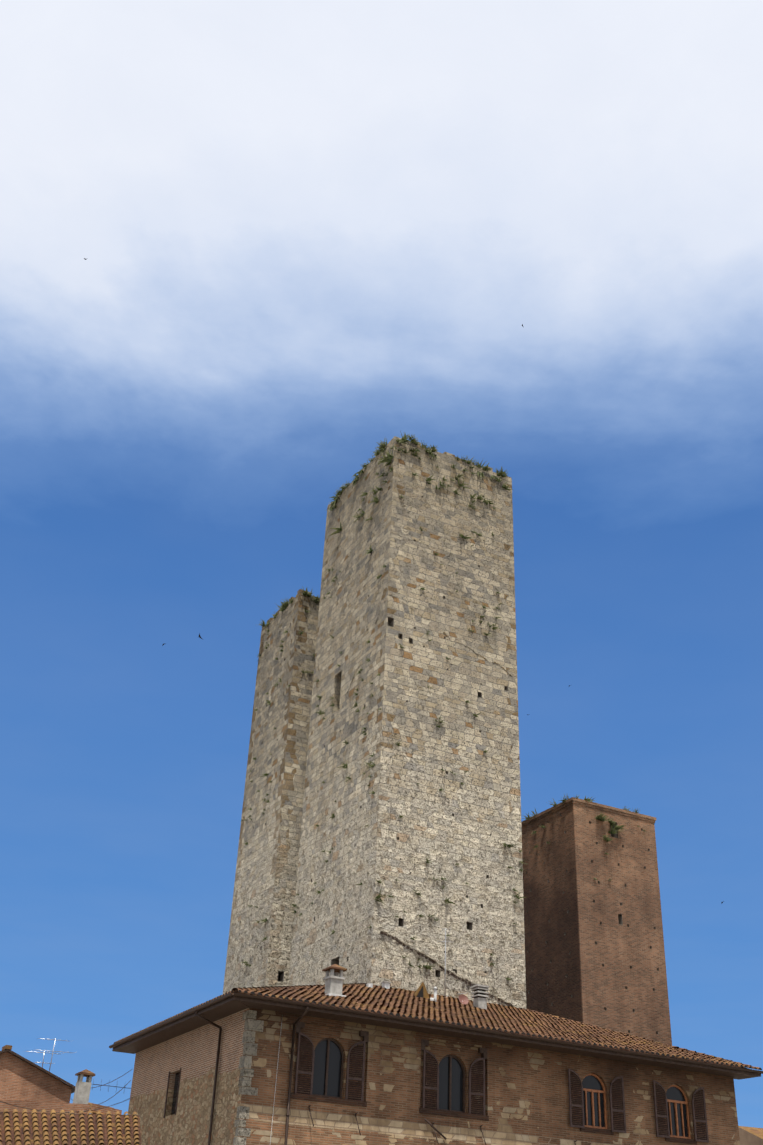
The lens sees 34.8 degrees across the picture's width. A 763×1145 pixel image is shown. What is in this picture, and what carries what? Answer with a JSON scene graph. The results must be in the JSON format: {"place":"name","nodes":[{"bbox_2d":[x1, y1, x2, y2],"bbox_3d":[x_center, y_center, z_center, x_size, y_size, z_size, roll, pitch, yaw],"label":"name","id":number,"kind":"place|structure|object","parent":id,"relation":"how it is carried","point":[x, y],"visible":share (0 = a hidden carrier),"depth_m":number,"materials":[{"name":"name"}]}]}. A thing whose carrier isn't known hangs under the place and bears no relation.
{"place":"outdoors","nodes":[
{"label":"outdoors","id":0,"kind":"place"},
{"bbox_2d":[0,0,762,1127],"label":"sky","id":1,"kind":"structure","parent":0,"point":[310,235],"materials":[{"name":"blue"}]},
{"bbox_2d":[238,1008,739,1144],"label":"house wall","id":2,"kind":"structure","parent":0,"point":[526,1096],"depth_m":40.71,"materials":[{"name":"brown brick"}]},
{"bbox_2d":[233,1010,263,1144],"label":"corner quoins","id":3,"kind":"object","parent":2,"relation":"attached to","point":[245,1060],"visible":0.98,"depth_m":37.77,"materials":[{"name":"grey stone"}]},
{"bbox_2d":[270,1015,282,1141],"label":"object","id":4,"kind":"structure","parent":2,"relation":"attached to","point":[276,1078],"depth_m":38.04,"materials":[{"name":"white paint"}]},
{"bbox_2d":[312,1038,464,1112],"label":"dark window frames","id":5,"kind":"structure","parent":2,"relation":"attached to","point":[342,1065],"depth_m":39.77,"materials":[{"name":"brown wood"}]},
{"bbox_2d":[296,1022,486,1058],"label":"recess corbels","id":6,"kind":"object","parent":2,"relation":"attached to","point":[365,1035],"visible":0.92,"depth_m":40.17,"materials":[{"name":"brown stone"}]},
{"bbox_2d":[308,1105,629,1144],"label":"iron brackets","id":7,"kind":"object","parent":2,"relation":"attached to","point":[434,1128],"visible":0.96,"depth_m":39.54,"materials":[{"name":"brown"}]},
{"bbox_2d":[291,1093,696,1144],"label":"window sills","id":8,"kind":"structure","parent":2,"relation":"attached to","point":[429,1111],"depth_m":40.19,"materials":[{"name":"brown stone"}]},
{"bbox_2d":[312,1040,687,1136],"bbox_3d":[4.518,17.909,42.086,15.460,1.855,0.072,17,-34,-23],"label":"window glass","id":9,"kind":"object","parent":2,"relation":"attached to","point":[588,1081],"depth_m":41.15,"materials":[{"name":"black glass"}]},
{"bbox_2d":[583,1073,690,1138],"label":"window frames","id":10,"kind":"structure","parent":2,"relation":"attached to","point":[675,1102],"depth_m":43.81,"materials":[{"name":"brown wood"}]},
{"label":"piazza ground","id":11,"kind":"structure","parent":0,"visible":0},
{"bbox_2d":[128,1008,248,1144],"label":"house wall","id":12,"kind":"structure","parent":11,"relation":"on","point":[192,1054],"depth_m":41.10,"materials":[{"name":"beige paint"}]},
{"bbox_2d":[171,1072,179,1114],"bbox_3d":[-7.089,18.187,42.550,0.001,1.430,1.090,17,-34,-23],"label":"window glass","id":13,"kind":"object","parent":12,"relation":"attached to","point":[175,1093],"depth_m":42.81,"materials":[{"name":"black glass"}]},
{"bbox_2d":[163,1032,708,1142],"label":"shutters","id":14,"kind":"object","parent":12,"relation":"attached to","point":[434,1085],"visible":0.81,"depth_m":41.40,"materials":[{"name":"brown wood"}]},
{"bbox_2d":[109,992,762,1144],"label":"gutter and pipes","id":15,"kind":"object","parent":12,"relation":"attached to","point":[219,999],"visible":1,"depth_m":39.87,"materials":[{"name":"brown metal"}]},
{"bbox_2d":[112,996,760,1079],"bbox_3d":[2.083,17.201,47.389,21.572,3.592,12.154,17,-34,-23],"label":"eave timber","id":16,"kind":"object","parent":12,"relation":"attached to","point":[231,1005],"visible":0.69,"depth_m":41.66,"materials":[{"name":"brown wood"}]},
{"bbox_2d":[114,983,761,1069],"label":"house roof","id":17,"kind":"structure","parent":12,"relation":"attached to","point":[391,1001],"depth_m":44.98,"materials":[{"name":"tile"}]},
{"bbox_2d":[322,964,488,1009],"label":"chimneys","id":18,"kind":"object","parent":17,"relation":"on","point":[333,985],"visible":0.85,"depth_m":48.92,"materials":[{"name":"paint"}]},
{"bbox_2d":[438,928,468,1003],"bbox_3d":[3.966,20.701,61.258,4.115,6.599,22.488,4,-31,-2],"label":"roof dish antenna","id":19,"kind":"object","parent":17,"relation":"on","point":[463,999],"visible":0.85,"depth_m":51.89,"materials":[{"name":"grey metal"}]},
{"bbox_2d":[223,589,319,993],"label":"twin tower","id":20,"kind":"structure","parent":11,"relation":"on","point":[265,883],"depth_m":66.09,"materials":[{"name":"stone"}]},
{"bbox_2d":[0,1038,762,1144],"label":"neighboring buildings","id":21,"kind":"structure","parent":11,"relation":"on","point":[37,1107],"depth_m":49.20,"materials":[{"name":"tile"}]},
{"bbox_2d":[288,436,526,1008],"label":"tower","id":22,"kind":"structure","parent":11,"relation":"on","point":[470,825],"depth_m":59.80,"materials":[{"name":"stone"}]},
{"bbox_2d":[240,431,645,980],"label":"wall plants","id":23,"kind":"object","parent":22,"relation":"attached to","point":[388,459],"visible":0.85,"depth_m":66.52,"materials":[{"name":"green plant"}]},
{"bbox_2d":[521,797,671,1045],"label":"brick tower","id":24,"kind":"structure","parent":11,"relation":"on","point":[594,952],"depth_m":64.29,"materials":[{"name":"brown brick"}]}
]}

